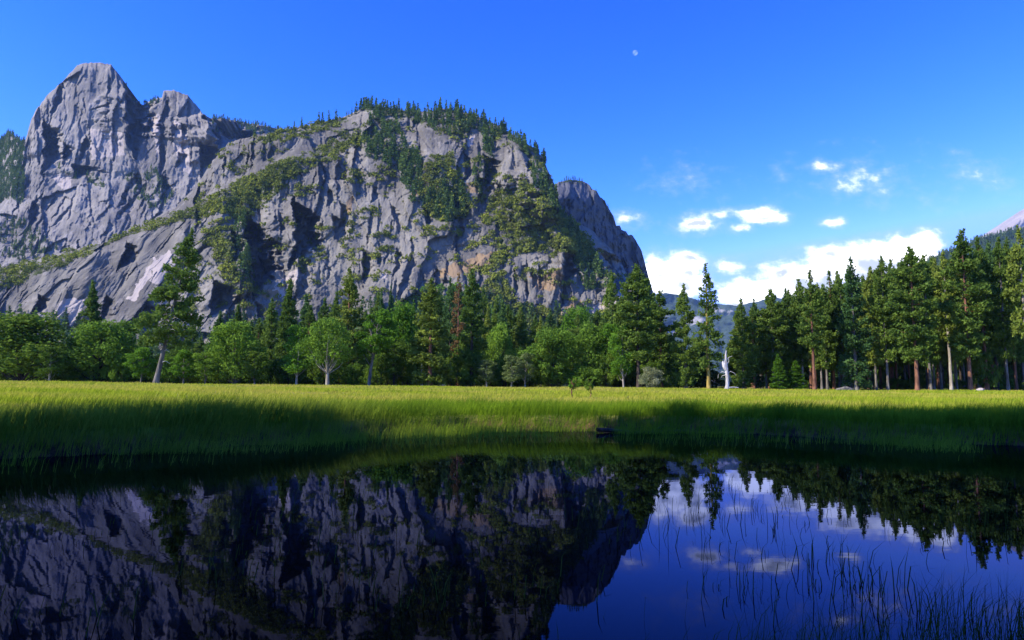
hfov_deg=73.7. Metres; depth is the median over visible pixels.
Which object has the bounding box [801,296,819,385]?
pine tree
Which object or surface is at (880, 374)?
pine tree
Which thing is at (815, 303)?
pine tree
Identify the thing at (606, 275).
mountain conifer
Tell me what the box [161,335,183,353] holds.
conifer tree
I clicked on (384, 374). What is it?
understorey shrub
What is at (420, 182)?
mountain conifer
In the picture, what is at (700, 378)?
understorey shrub
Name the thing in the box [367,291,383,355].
conifer tree
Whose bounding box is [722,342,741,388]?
pine tree
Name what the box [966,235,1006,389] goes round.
pine tree
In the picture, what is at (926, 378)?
pine tree
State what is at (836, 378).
pine tree
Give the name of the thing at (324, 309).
conifer tree
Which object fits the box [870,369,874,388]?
pine tree
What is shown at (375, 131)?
mountain conifer
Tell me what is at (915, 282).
pine tree
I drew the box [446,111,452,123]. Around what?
mountain conifer
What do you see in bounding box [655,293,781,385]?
hills
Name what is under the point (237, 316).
conifer tree
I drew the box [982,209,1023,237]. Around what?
mountain
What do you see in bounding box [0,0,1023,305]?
sky
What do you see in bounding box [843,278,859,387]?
pine tree
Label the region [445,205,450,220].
mountain conifer
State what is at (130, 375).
understorey shrub
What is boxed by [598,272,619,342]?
pine tree
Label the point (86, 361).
understorey shrub
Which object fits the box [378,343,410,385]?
broadleaf tree
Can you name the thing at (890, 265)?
pine tree
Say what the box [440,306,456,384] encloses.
conifer tree
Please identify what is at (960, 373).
pine tree
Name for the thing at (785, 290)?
pine tree
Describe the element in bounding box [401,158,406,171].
mountain conifer
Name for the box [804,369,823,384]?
pine tree
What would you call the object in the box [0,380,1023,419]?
grass
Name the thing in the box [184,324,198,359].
conifer tree
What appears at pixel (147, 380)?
conifer tree
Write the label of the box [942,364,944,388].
pine tree
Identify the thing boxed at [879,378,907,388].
understorey shrub
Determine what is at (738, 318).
pine tree
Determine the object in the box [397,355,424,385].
understorey shrub
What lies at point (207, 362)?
broadleaf tree
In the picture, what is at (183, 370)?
broadleaf tree
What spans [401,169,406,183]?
mountain conifer
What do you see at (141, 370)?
broadleaf tree
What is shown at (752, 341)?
pine tree
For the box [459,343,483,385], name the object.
understorey shrub
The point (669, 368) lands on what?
understorey shrub
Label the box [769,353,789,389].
young conifer
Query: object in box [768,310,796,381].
pine tree
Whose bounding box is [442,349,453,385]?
understorey shrub
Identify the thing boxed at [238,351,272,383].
broadleaf tree
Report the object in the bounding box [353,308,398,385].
broadleaf tree
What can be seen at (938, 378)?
pine tree
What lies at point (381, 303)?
conifer tree
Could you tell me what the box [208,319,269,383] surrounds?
broadleaf tree
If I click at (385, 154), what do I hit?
mountain conifer
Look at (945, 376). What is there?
pine tree
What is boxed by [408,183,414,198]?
mountain conifer
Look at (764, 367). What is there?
pine tree
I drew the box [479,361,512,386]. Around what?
understorey shrub
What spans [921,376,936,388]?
understorey shrub
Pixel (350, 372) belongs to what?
understorey shrub
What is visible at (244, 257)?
mountain conifer
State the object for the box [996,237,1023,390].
pine tree
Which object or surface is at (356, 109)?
mountain conifer
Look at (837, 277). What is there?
pine tree
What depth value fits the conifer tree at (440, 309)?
202.83 m
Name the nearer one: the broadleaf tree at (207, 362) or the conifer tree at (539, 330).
the broadleaf tree at (207, 362)
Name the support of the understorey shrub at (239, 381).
on the ground at (53, 450)
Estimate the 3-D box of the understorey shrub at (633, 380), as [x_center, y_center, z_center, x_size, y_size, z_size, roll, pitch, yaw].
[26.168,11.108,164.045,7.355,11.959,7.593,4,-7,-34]
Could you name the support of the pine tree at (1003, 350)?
on the ground at (53, 450)
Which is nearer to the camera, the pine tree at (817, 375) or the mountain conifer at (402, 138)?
the pine tree at (817, 375)
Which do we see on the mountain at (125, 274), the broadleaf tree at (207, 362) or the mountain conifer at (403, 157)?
the mountain conifer at (403, 157)
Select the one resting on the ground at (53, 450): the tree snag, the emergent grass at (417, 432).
the tree snag
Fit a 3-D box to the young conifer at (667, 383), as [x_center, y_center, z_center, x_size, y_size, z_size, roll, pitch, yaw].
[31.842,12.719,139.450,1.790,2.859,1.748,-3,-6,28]
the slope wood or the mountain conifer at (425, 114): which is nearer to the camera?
the slope wood
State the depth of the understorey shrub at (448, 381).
169.97 m
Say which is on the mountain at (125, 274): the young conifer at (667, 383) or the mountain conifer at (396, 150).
the mountain conifer at (396, 150)
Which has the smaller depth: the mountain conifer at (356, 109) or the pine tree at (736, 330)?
the pine tree at (736, 330)
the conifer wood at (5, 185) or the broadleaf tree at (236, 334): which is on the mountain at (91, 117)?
the conifer wood at (5, 185)
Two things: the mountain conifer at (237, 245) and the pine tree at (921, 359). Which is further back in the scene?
the mountain conifer at (237, 245)
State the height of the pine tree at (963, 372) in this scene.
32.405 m
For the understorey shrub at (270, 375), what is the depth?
156.65 m
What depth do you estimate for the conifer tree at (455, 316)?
168.91 m
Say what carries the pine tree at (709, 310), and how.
on the ground at (53, 450)
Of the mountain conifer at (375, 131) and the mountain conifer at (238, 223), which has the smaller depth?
the mountain conifer at (238, 223)
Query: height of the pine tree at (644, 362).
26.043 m
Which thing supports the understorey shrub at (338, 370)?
on the ground at (53, 450)
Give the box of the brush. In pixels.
[0,109,669,345]
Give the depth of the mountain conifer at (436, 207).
948.68 m
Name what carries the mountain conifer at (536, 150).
on the mountain at (125, 274)
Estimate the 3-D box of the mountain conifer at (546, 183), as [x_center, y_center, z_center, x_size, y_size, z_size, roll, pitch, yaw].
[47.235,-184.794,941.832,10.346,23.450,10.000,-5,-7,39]
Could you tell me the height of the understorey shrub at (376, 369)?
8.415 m
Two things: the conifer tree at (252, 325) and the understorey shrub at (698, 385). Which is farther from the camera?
the conifer tree at (252, 325)
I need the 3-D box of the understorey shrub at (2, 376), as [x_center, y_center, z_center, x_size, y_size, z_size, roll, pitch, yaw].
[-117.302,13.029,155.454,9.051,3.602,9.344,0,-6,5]
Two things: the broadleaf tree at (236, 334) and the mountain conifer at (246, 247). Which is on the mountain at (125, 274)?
the mountain conifer at (246, 247)
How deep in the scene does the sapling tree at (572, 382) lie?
51.64 m
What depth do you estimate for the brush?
944.84 m
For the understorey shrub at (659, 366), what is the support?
on the ground at (53, 450)
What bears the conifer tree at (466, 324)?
on the ground at (53, 450)
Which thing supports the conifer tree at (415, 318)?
on the ground at (53, 450)
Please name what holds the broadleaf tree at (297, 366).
on the ground at (53, 450)
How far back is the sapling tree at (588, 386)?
49.71 m
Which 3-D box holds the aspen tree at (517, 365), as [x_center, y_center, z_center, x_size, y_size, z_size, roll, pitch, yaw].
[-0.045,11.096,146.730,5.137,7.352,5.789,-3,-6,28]
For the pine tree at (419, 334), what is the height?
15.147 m
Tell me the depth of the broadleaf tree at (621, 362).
145.98 m
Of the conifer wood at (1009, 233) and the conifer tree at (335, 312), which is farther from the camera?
the conifer wood at (1009, 233)
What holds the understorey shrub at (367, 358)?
on the ground at (53, 450)
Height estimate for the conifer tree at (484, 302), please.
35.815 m
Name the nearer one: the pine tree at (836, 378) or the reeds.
the reeds
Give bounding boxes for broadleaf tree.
[0,310,83,380]
[55,319,136,381]
[98,319,141,368]
[122,347,158,382]
[166,349,196,383]
[190,352,221,383]
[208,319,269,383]
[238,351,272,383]
[281,324,318,384]
[296,317,358,384]
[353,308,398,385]
[377,299,417,367]
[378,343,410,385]
[476,359,497,385]
[481,321,518,386]
[517,326,579,386]
[561,305,589,355]
[566,320,608,384]
[594,323,625,386]
[607,324,635,386]
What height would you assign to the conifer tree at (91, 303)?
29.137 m
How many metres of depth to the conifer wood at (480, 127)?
966.19 m
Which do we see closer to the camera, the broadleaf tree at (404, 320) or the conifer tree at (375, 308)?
the broadleaf tree at (404, 320)
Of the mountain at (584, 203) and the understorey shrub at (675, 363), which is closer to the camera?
the understorey shrub at (675, 363)
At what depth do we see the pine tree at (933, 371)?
147.78 m
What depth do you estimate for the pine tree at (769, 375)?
165.28 m
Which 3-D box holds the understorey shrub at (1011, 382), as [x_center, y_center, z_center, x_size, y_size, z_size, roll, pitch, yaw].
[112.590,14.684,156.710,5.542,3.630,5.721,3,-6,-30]
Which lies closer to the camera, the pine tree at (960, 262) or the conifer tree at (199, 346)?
the pine tree at (960, 262)
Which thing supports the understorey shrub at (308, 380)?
on the ground at (53, 450)
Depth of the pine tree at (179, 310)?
138.06 m
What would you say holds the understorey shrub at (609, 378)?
on the ground at (53, 450)
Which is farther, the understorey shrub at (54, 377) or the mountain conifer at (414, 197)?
the mountain conifer at (414, 197)
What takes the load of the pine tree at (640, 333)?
on the ground at (53, 450)
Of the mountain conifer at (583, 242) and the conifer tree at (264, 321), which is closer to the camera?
the conifer tree at (264, 321)
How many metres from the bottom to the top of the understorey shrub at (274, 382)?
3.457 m
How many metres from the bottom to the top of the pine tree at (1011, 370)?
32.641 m
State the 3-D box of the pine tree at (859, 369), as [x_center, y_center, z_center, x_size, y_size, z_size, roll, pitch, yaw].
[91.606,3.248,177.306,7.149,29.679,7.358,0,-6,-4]
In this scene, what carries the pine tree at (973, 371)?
on the ground at (53, 450)
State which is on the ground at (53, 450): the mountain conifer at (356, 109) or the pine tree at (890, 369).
the pine tree at (890, 369)
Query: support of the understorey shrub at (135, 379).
on the ground at (53, 450)
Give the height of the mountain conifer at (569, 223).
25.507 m
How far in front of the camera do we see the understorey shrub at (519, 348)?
173.34 m
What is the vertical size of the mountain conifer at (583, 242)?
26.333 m
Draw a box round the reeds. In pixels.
[0,461,1023,639]
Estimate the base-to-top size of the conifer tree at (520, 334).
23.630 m
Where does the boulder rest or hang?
on the ground at (53, 450)
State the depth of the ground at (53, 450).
20.21 m
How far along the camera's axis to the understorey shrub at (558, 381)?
166.01 m
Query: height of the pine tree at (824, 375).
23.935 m
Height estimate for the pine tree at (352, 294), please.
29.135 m
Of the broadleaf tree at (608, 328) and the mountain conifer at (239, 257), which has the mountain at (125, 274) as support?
the mountain conifer at (239, 257)
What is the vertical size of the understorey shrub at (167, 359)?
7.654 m
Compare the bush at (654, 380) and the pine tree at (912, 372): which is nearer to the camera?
the bush at (654, 380)
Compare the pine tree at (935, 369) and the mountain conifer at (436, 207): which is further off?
the mountain conifer at (436, 207)
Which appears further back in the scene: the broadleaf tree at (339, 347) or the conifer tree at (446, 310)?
the conifer tree at (446, 310)
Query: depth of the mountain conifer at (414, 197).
952.02 m
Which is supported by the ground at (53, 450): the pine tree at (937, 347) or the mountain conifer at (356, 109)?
the pine tree at (937, 347)
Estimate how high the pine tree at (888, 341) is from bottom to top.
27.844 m
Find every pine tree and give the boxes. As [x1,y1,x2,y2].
[132,225,205,383]
[330,266,368,384]
[407,277,453,385]
[413,325,428,384]
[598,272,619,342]
[612,263,660,387]
[633,282,659,386]
[646,290,675,386]
[669,283,700,388]
[690,263,725,387]
[694,351,719,387]
[696,334,714,387]
[711,372,725,387]
[714,381,731,387]
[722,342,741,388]
[727,298,757,388]
[729,323,757,388]
[743,307,765,388]
[747,298,767,387]
[754,317,771,388]
[756,288,790,382]
[767,373,787,385]
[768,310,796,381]
[778,289,801,370]
[781,287,790,386]
[786,279,810,383]
[794,269,828,389]
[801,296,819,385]
[804,360,818,386]
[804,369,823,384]
[806,282,831,388]
[807,294,811,387]
[810,283,838,389]
[820,289,832,388]
[824,270,842,388]
[828,372,853,387]
[829,278,857,386]
[832,270,842,386]
[834,256,876,390]
[837,291,840,387]
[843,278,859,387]
[855,273,877,389]
[858,266,884,389]
[858,278,878,386]
[867,255,899,389]
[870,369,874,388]
[873,268,885,388]
[876,289,903,387]
[877,275,901,383]
[883,245,941,390]
[886,259,905,388]
[888,312,903,377]
[894,262,910,378]
[897,260,912,389]
[898,259,921,384]
[911,254,945,389]
[911,364,931,381]
[918,265,941,389]
[919,258,931,389]
[921,365,952,387]
[925,365,927,388]
[928,255,942,389]
[930,256,947,389]
[932,249,959,389]
[936,259,958,384]
[937,228,993,389]
[939,262,954,388]
[942,261,963,389]
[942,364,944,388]
[952,362,961,388]
[952,364,976,386]
[953,252,976,386]
[957,275,975,389]
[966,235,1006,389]
[980,240,1004,389]
[986,237,1020,390]
[986,285,994,389]
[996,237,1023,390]
[1000,310,1021,389]
[1002,224,1023,338]
[1012,242,1023,389]
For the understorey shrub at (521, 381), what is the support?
on the ground at (53, 450)
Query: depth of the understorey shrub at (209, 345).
160.81 m
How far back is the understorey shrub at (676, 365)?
170.61 m
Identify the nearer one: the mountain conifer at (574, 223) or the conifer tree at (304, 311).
the conifer tree at (304, 311)
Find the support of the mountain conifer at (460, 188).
on the mountain at (125, 274)
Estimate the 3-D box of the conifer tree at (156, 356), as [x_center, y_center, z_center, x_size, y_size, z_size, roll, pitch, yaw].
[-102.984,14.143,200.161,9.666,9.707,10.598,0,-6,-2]
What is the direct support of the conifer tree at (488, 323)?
on the ground at (53, 450)
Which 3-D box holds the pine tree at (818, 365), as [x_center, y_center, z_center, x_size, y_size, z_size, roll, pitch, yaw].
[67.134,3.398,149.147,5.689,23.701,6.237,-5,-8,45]
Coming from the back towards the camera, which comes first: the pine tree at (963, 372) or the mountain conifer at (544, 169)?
the mountain conifer at (544, 169)
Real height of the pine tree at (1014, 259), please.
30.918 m
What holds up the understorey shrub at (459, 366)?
on the ground at (53, 450)
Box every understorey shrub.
[0,372,15,380]
[29,341,78,380]
[34,375,78,380]
[62,373,104,381]
[64,351,98,381]
[94,353,136,382]
[99,355,131,382]
[123,364,146,382]
[130,345,155,379]
[148,354,185,383]
[152,357,199,383]
[166,344,196,382]
[186,377,213,383]
[192,352,228,383]
[196,339,227,383]
[212,358,239,383]
[222,363,251,383]
[241,357,276,384]
[265,355,299,383]
[266,376,289,384]
[271,357,307,384]
[279,350,309,384]
[288,372,311,384]
[299,365,330,384]
[305,349,346,384]
[331,351,356,384]
[339,362,365,384]
[355,354,373,384]
[358,373,389,384]
[363,353,397,385]
[377,344,398,384]
[391,338,424,385]
[393,342,418,384]
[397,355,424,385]
[427,367,446,385]
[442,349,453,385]
[443,360,455,385]
[446,352,465,385]
[449,345,485,386]
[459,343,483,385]
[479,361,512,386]
[488,354,522,386]
[511,345,528,386]
[515,362,543,386]
[526,342,567,386]
[529,353,570,385]
[560,364,604,385]
[564,357,580,384]
[593,351,621,386]
[603,349,635,386]
[614,350,635,386]
[640,359,672,386]
[642,350,675,387]
[663,343,679,372]
[663,349,677,385]
[668,374,695,387]
[676,369,711,387]
[679,357,703,387]
[817,382,831,388]
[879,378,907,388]
[899,378,920,389]
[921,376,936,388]
[944,379,975,389]
[980,381,1002,389]
[998,376,1014,389]
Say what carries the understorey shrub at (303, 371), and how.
on the ground at (53, 450)
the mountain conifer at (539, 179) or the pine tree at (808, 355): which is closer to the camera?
the pine tree at (808, 355)
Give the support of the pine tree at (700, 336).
on the ground at (53, 450)
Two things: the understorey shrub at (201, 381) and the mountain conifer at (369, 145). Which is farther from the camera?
the mountain conifer at (369, 145)
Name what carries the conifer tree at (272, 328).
on the ground at (53, 450)
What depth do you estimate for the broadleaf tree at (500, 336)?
162.76 m
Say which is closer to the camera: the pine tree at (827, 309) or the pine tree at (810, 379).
the pine tree at (827, 309)
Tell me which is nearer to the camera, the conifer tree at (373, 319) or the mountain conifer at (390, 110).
the conifer tree at (373, 319)
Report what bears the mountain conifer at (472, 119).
on the mountain at (125, 274)
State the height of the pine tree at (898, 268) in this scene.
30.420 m
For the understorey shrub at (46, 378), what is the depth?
166.79 m
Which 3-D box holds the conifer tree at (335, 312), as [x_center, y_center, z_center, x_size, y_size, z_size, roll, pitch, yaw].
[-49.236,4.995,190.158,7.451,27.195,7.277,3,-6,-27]
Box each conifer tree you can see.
[59,337,73,380]
[73,280,102,353]
[132,345,154,382]
[151,352,160,376]
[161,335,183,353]
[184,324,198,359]
[190,337,206,383]
[210,312,224,342]
[227,302,248,383]
[245,319,261,383]
[249,318,265,383]
[257,297,280,383]
[262,314,275,383]
[270,278,303,372]
[298,292,310,384]
[301,305,320,384]
[317,298,330,333]
[324,291,343,384]
[342,325,359,384]
[356,308,368,384]
[365,307,379,360]
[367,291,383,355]
[374,288,384,384]
[384,284,395,383]
[390,295,395,384]
[402,306,419,385]
[429,289,447,385]
[439,276,457,385]
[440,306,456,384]
[449,272,465,384]
[452,269,489,386]
[454,291,466,385]
[459,299,482,348]
[477,289,490,352]
[481,303,492,386]
[491,295,500,346]
[493,299,512,386]
[504,305,516,348]
[512,303,528,386]
[512,303,530,385]
[526,315,538,348]
[535,315,547,386]
[545,309,559,384]
[567,314,585,361]
[588,314,593,364]
[592,310,604,385]
[608,307,632,387]
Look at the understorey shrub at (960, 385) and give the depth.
154.89 m
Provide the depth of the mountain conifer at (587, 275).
897.21 m
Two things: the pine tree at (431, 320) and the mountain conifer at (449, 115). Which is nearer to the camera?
the pine tree at (431, 320)
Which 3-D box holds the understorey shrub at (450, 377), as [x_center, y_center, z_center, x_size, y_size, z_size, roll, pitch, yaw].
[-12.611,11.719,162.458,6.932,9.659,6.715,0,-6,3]
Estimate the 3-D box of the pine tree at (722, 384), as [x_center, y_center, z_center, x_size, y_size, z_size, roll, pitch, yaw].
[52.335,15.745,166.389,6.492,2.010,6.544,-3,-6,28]
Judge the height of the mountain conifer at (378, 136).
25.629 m
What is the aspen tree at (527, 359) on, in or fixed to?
on the ground at (53, 450)
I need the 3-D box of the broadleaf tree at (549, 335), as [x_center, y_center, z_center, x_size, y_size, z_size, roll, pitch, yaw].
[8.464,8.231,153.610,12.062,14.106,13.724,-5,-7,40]
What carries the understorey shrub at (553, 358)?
on the ground at (53, 450)
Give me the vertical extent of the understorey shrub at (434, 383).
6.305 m
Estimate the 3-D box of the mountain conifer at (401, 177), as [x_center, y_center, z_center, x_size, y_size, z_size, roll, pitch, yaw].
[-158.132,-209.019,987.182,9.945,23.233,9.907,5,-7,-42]
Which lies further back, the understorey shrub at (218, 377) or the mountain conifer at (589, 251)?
the mountain conifer at (589, 251)
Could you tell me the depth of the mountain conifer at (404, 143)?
1032.03 m
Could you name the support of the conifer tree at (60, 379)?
on the ground at (53, 450)
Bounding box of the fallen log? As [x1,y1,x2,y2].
[596,425,685,432]
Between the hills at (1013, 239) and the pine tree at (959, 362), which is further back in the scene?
the hills at (1013, 239)
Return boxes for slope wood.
[401,282,600,328]
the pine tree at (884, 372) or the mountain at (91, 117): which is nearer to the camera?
the pine tree at (884, 372)
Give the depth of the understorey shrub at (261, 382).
165.43 m
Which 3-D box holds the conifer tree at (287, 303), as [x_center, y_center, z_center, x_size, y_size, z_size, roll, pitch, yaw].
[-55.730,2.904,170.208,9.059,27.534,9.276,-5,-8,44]
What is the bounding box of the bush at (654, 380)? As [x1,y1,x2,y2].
[637,366,664,387]
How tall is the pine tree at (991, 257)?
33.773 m
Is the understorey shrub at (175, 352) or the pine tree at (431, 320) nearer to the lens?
the pine tree at (431, 320)
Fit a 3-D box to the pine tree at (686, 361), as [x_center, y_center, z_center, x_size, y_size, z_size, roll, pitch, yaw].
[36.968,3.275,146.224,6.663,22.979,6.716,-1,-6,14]
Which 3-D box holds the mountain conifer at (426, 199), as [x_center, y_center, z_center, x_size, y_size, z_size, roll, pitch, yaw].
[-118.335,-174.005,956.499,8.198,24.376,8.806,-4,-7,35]
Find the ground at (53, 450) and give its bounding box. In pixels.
[0,383,1023,458]
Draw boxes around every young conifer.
[664,375,671,387]
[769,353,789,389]
[785,361,807,389]
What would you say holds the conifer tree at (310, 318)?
on the ground at (53, 450)
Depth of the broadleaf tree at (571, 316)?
224.19 m
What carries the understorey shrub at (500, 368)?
on the ground at (53, 450)
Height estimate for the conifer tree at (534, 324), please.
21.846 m
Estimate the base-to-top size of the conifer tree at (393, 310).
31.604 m
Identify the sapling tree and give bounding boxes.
[33,346,65,381]
[568,376,580,395]
[584,378,593,397]
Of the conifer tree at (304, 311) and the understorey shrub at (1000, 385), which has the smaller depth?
the understorey shrub at (1000, 385)
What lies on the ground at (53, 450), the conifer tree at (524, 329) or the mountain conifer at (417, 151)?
the conifer tree at (524, 329)
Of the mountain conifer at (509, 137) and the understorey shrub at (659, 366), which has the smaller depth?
the understorey shrub at (659, 366)
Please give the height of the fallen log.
0.326 m
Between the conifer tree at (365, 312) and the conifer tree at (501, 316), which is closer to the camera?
the conifer tree at (501, 316)
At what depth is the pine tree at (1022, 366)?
160.63 m
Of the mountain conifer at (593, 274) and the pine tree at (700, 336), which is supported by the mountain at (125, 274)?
the mountain conifer at (593, 274)
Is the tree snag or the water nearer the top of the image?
the tree snag
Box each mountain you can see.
[0,62,274,266]
[0,107,646,385]
[557,179,667,332]
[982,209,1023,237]
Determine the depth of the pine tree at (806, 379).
202.56 m
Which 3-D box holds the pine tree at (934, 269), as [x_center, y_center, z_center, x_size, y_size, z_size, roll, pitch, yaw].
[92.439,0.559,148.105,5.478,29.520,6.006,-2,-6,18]
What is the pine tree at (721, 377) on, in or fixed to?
on the ground at (53, 450)
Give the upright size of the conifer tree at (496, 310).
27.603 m
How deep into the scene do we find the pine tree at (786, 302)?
155.62 m
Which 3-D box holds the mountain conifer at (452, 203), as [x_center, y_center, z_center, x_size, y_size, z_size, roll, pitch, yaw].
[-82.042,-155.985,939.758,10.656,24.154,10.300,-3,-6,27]
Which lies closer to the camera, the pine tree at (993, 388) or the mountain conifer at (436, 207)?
the pine tree at (993, 388)
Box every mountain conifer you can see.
[235,215,241,230]
[235,233,239,249]
[236,252,242,269]
[238,252,247,270]
[239,206,246,221]
[244,242,249,258]
[354,101,358,113]
[366,142,371,155]
[372,126,377,140]
[376,130,379,144]
[382,147,387,161]
[388,102,392,115]
[389,143,395,157]
[393,146,398,161]
[399,133,404,147]
[399,168,404,181]
[400,151,404,166]
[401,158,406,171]
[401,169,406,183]
[402,138,406,151]
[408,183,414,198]
[410,186,416,201]
[414,157,420,171]
[415,146,419,160]
[416,108,421,122]
[417,176,422,191]
[421,107,427,122]
[425,188,429,202]
[434,199,439,214]
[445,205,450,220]
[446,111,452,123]
[449,199,455,214]
[457,182,463,196]
[469,116,475,128]
[481,135,486,149]
[507,127,512,140]
[534,144,539,159]
[537,171,542,186]
[542,162,546,176]
[543,178,548,191]
[549,192,554,207]
[567,214,572,229]
[573,219,577,233]
[581,232,585,248]
[582,270,589,286]
[586,246,592,261]
[590,239,594,252]
[590,271,596,287]
[592,253,597,270]
[597,261,601,278]
[603,270,609,286]
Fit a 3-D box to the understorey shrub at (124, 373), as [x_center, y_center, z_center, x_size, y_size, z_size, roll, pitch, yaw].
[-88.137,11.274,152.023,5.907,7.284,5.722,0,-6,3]
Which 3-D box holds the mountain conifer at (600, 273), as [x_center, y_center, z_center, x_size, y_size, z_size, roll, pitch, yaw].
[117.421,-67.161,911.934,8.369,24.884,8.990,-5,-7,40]
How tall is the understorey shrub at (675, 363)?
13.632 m
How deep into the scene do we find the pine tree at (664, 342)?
155.48 m
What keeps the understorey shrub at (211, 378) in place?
on the ground at (53, 450)
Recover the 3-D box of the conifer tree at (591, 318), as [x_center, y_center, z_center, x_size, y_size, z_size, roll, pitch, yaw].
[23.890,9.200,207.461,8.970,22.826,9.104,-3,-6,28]
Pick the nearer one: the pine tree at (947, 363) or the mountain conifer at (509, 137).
the pine tree at (947, 363)
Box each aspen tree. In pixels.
[501,355,523,385]
[516,352,535,386]
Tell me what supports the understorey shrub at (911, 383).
on the ground at (53, 450)
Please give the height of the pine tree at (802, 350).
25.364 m
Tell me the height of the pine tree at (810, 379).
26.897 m
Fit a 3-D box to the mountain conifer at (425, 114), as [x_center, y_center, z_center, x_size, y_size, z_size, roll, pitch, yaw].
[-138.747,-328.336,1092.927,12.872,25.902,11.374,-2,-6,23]
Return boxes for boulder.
[837,387,854,390]
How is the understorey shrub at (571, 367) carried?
on the ground at (53, 450)
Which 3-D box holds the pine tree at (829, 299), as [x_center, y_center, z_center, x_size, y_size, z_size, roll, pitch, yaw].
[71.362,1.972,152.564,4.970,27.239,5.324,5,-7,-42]
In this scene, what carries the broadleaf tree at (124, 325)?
on the ground at (53, 450)
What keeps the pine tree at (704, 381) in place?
on the ground at (53, 450)
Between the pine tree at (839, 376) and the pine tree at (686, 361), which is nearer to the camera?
the pine tree at (686, 361)
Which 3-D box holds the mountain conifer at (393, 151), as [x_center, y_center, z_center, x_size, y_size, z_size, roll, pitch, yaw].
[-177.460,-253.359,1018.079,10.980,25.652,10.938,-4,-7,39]
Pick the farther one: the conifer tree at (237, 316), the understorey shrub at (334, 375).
the conifer tree at (237, 316)
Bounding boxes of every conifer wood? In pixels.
[0,82,284,262]
[1,96,689,385]
[927,226,1023,264]
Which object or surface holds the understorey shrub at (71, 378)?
on the ground at (53, 450)
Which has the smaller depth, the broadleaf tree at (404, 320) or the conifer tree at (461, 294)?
the broadleaf tree at (404, 320)
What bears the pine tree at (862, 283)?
on the ground at (53, 450)
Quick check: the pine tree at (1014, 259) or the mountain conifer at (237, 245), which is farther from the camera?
the mountain conifer at (237, 245)
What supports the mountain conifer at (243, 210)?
on the mountain at (125, 274)
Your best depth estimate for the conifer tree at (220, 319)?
186.42 m
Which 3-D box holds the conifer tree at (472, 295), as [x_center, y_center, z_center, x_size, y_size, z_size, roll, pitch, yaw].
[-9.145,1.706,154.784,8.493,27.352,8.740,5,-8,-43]
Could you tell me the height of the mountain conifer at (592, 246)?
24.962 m
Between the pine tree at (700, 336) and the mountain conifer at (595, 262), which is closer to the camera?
the pine tree at (700, 336)
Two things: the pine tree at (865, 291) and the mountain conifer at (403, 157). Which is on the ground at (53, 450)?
the pine tree at (865, 291)
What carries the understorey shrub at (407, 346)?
on the ground at (53, 450)
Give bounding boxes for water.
[0,430,1023,639]
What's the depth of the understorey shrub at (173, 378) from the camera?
152.43 m
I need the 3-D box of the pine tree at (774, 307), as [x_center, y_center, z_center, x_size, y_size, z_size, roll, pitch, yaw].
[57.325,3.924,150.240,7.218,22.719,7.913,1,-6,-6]
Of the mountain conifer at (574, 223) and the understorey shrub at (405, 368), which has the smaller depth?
the understorey shrub at (405, 368)
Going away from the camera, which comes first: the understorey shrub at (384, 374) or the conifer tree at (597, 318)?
the understorey shrub at (384, 374)
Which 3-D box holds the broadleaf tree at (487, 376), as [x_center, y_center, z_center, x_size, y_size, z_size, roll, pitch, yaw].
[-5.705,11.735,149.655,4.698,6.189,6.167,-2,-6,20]
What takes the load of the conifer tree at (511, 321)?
on the ground at (53, 450)
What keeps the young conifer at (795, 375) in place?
on the ground at (53, 450)
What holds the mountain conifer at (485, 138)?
on the mountain at (125, 274)
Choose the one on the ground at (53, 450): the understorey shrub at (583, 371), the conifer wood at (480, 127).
the understorey shrub at (583, 371)
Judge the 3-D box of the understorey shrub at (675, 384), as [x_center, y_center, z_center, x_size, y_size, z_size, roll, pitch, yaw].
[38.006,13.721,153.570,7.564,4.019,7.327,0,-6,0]
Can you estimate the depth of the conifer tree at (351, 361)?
198.95 m
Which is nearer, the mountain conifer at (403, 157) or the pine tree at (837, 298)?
the pine tree at (837, 298)
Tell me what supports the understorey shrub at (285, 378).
on the ground at (53, 450)
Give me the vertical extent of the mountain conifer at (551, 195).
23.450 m
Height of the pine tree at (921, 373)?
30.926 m
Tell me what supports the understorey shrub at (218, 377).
on the ground at (53, 450)
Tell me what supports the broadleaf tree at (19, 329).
on the ground at (53, 450)
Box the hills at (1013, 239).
[729,231,1023,380]
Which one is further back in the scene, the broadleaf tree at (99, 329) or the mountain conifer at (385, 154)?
the mountain conifer at (385, 154)
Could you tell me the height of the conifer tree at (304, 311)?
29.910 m
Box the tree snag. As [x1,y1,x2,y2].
[718,350,733,388]
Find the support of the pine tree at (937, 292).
on the ground at (53, 450)
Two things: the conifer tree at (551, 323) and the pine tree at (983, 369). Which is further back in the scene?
the conifer tree at (551, 323)
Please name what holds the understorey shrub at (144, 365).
on the ground at (53, 450)
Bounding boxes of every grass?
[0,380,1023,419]
[0,419,986,477]
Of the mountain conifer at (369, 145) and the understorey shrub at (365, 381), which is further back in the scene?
the mountain conifer at (369, 145)
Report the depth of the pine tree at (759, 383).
156.98 m
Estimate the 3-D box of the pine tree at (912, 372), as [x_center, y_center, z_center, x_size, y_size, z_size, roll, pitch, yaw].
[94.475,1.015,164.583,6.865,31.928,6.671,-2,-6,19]
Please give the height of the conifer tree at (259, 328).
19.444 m
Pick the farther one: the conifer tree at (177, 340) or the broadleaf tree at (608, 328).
the conifer tree at (177, 340)
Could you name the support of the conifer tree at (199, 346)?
on the ground at (53, 450)
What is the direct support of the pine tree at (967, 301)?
on the ground at (53, 450)

